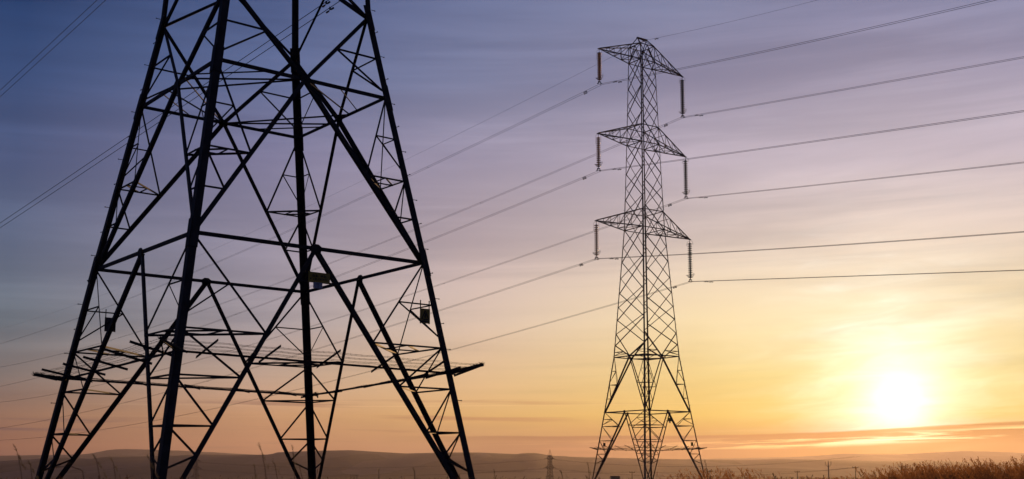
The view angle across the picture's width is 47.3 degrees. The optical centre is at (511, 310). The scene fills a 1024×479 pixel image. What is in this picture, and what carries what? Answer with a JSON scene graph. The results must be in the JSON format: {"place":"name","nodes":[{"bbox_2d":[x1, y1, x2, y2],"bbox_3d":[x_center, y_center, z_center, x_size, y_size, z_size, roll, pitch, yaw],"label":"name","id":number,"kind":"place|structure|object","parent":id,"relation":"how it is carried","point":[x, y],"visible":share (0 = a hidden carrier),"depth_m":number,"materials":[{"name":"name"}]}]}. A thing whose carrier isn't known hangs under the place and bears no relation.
{"place":"outdoors","nodes":[
{"label":"outdoors","id":0,"kind":"place"},
{"bbox_2d":[0,0,105,96],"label":"power line","id":1,"kind":"object","parent":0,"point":[51,42],"visible":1,"depth_m":74.75,"materials":[{"name":"metal"}]},
{"bbox_2d":[17,469,1003,478],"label":"tall grass","id":2,"kind":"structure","parent":0,"point":[493,477],"depth_m":12.30,"materials":[{"name":"brown plant"}]},
{"bbox_2d":[0,450,1023,478],"bbox_3d":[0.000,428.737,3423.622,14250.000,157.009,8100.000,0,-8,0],"label":"ground","id":3,"kind":"structure","parent":0,"point":[341,464],"depth_m":4694.66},
{"bbox_2d":[13,444,25,478],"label":"grass stem","id":4,"kind":"object","parent":3,"relation":"on","point":[19,461],"visible":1,"depth_m":6.15,"materials":[{"name":"brown plant"}]},
{"bbox_2d":[43,463,83,478],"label":"grass stem","id":5,"kind":"object","parent":3,"relation":"on","point":[66,466],"visible":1,"depth_m":5.55,"materials":[{"name":"brown plant"}]},
{"bbox_2d":[93,455,106,478],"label":"grass stem","id":6,"kind":"object","parent":3,"relation":"on","point":[98,468],"visible":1,"depth_m":5.94,"materials":[{"name":"brown plant"}]},
{"bbox_2d":[190,459,201,478],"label":"distant pylon","id":7,"kind":"object","parent":3,"relation":"on","point":[196,470],"visible":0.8,"depth_m":1585.32,"materials":[{"name":"grey metal"}]},
{"bbox_2d":[33,0,484,478],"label":"electricity pylon","id":8,"kind":"object","parent":3,"relation":"on","point":[305,276],"visible":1,"depth_m":33.44,"materials":[{"name":"metal"}]},
{"bbox_2d":[258,445,268,475],"bbox_3d":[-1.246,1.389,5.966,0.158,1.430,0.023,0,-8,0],"label":"grass stem","id":9,"kind":"object","parent":3,"relation":"on","point":[263,459],"visible":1,"depth_m":6.05,"materials":[{"name":"brown plant"}]},
{"bbox_2d":[0,477,883,478],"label":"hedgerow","id":10,"kind":"object","parent":3,"relation":"on","point":[509,478],"visible":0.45,"depth_m":688.28,"materials":[{"name":"brown plant"}]},
{"bbox_2d":[545,453,554,478],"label":"distant pylon","id":11,"kind":"object","parent":3,"relation":"on","point":[550,464],"visible":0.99,"depth_m":1277.48,"materials":[{"name":"grey metal"}]},
{"bbox_2d":[12,456,853,470],"bbox_3d":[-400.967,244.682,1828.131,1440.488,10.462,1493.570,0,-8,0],"label":"distant wire","id":12,"kind":"object","parent":11,"relation":"hanging from","point":[526,460],"visible":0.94,"depth_m":1215.34,"materials":[{"name":"metal"}]},
{"bbox_2d":[18,457,851,470],"bbox_3d":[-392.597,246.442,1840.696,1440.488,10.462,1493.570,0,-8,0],"label":"distant wire","id":13,"kind":"object","parent":11,"relation":"hanging from","point":[521,461],"visible":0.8,"depth_m":1290.93,"materials":[{"name":"metal"}]},
{"bbox_2d":[22,467,858,476],"bbox_3d":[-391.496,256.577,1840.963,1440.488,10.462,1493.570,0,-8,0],"label":"distant wire","id":14,"kind":"object","parent":11,"relation":"hanging from","point":[523,470],"visible":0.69,"depth_m":1284.88,"materials":[{"name":"metal"}]},
{"bbox_2d":[30,467,851,476],"bbox_3d":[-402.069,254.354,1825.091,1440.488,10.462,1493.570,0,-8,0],"label":"distant wire","id":15,"kind":"object","parent":11,"relation":"hanging from","point":[527,469],"visible":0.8,"depth_m":1248.58,"materials":[{"name":"metal"}]},
{"bbox_2d":[610,476,619,478],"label":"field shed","id":16,"kind":"structure","parent":3,"relation":"on","point":[614,477],"depth_m":474.00,"materials":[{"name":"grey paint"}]},
{"bbox_2d":[590,37,706,478],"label":"electricity pylon","id":17,"kind":"object","parent":3,"relation":"on","point":[644,218],"visible":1,"depth_m":138.16,"materials":[{"name":"metal"}]},
{"bbox_2d":[8,0,815,326],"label":"earth wire","id":18,"kind":"object","parent":17,"relation":"attached to","point":[604,60],"visible":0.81,"depth_m":162.07,"materials":[{"name":"metal"}]},
{"bbox_2d":[3,0,994,342],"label":"power line","id":19,"kind":"object","parent":17,"relation":"hanging from","point":[619,82],"visible":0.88,"depth_m":132.07,"materials":[{"name":"metal"}]},
{"bbox_2d":[593,221,600,259],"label":"insulator string","id":20,"kind":"object","parent":17,"relation":"hanging from","point":[596,240],"visible":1,"depth_m":134.15,"materials":[{"name":"grey ceramic"}]},
{"bbox_2d":[3,231,1023,427],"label":"power line","id":21,"kind":"object","parent":20,"relation":"hanging from","point":[647,256],"visible":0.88,"depth_m":122.30,"materials":[{"name":"metal"}]},
{"bbox_2d":[595,134,601,170],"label":"insulator string","id":22,"kind":"object","parent":17,"relation":"hanging from","point":[598,165],"visible":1,"depth_m":135.78,"materials":[{"name":"grey ceramic"}]},
{"bbox_2d":[596,49,602,84],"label":"insulator string","id":23,"kind":"object","parent":17,"relation":"hanging from","point":[599,65],"visible":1,"depth_m":137.43,"materials":[{"name":"brown ceramic"}]},
{"bbox_2d":[679,77,686,117],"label":"insulator string","id":24,"kind":"object","parent":17,"relation":"hanging from","point":[682,95],"visible":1,"depth_m":144.84,"materials":[{"name":"grey ceramic"}]},
{"bbox_2d":[2,56,1023,366],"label":"power line","id":25,"kind":"object","parent":24,"relation":"hanging from","point":[636,136],"visible":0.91,"depth_m":143.38,"materials":[{"name":"metal"}]},
{"bbox_2d":[682,157,689,198],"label":"insulator string","id":26,"kind":"object","parent":17,"relation":"hanging from","point":[685,180],"visible":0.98,"depth_m":143.56,"materials":[{"name":"grey ceramic"}]},
{"bbox_2d":[686,240,693,281],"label":"insulator string","id":27,"kind":"object","parent":17,"relation":"hanging from","point":[690,261],"visible":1,"depth_m":142.37,"materials":[{"name":"grey ceramic"}]},
{"bbox_2d":[12,270,1023,439],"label":"power line","id":28,"kind":"object","parent":27,"relation":"hanging from","point":[642,296],"visible":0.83,"depth_m":142.13,"materials":[{"name":"metal"}]},
{"bbox_2d":[657,455,1023,478],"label":"reeds","id":29,"kind":"object","parent":3,"relation":"on","point":[976,472],"visible":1,"depth_m":14.31,"materials":[{"name":"brown plant"}]},
{"bbox_2d":[0,110,1023,386],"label":"power line","id":30,"kind":"object","parent":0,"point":[664,162],"visible":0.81,"depth_m":123.13,"materials":[{"name":"metal"}]},
{"bbox_2d":[0,449,1023,462],"bbox_3d":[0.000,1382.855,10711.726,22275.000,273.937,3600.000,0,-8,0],"label":"hills","id":31,"kind":"structure","parent":0,"point":[995,457],"depth_m":11452.50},
{"bbox_2d":[0,0,1023,458],"label":"sky","id":32,"kind":"structure","parent":0,"point":[914,363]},
{"bbox_2d":[6,162,1020,401],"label":"power line","id":33,"kind":"object","parent":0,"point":[646,213],"visible":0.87,"depth_m":141.11,"materials":[{"name":"metal"}]},
{"bbox_3d":[-1.705,-15.651,40.747,0.546,4.943,1.331,6,-10,-38],"label":"insulator string","id":34,"kind":"object","parent":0,"visible":0},
{"bbox_2d":[0,0,339,227],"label":"power line","id":35,"kind":"object","parent":34,"relation":"hanging from","point":[329,8],"visible":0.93,"depth_m":56.57,"materials":[{"name":"metal"}]}
]}

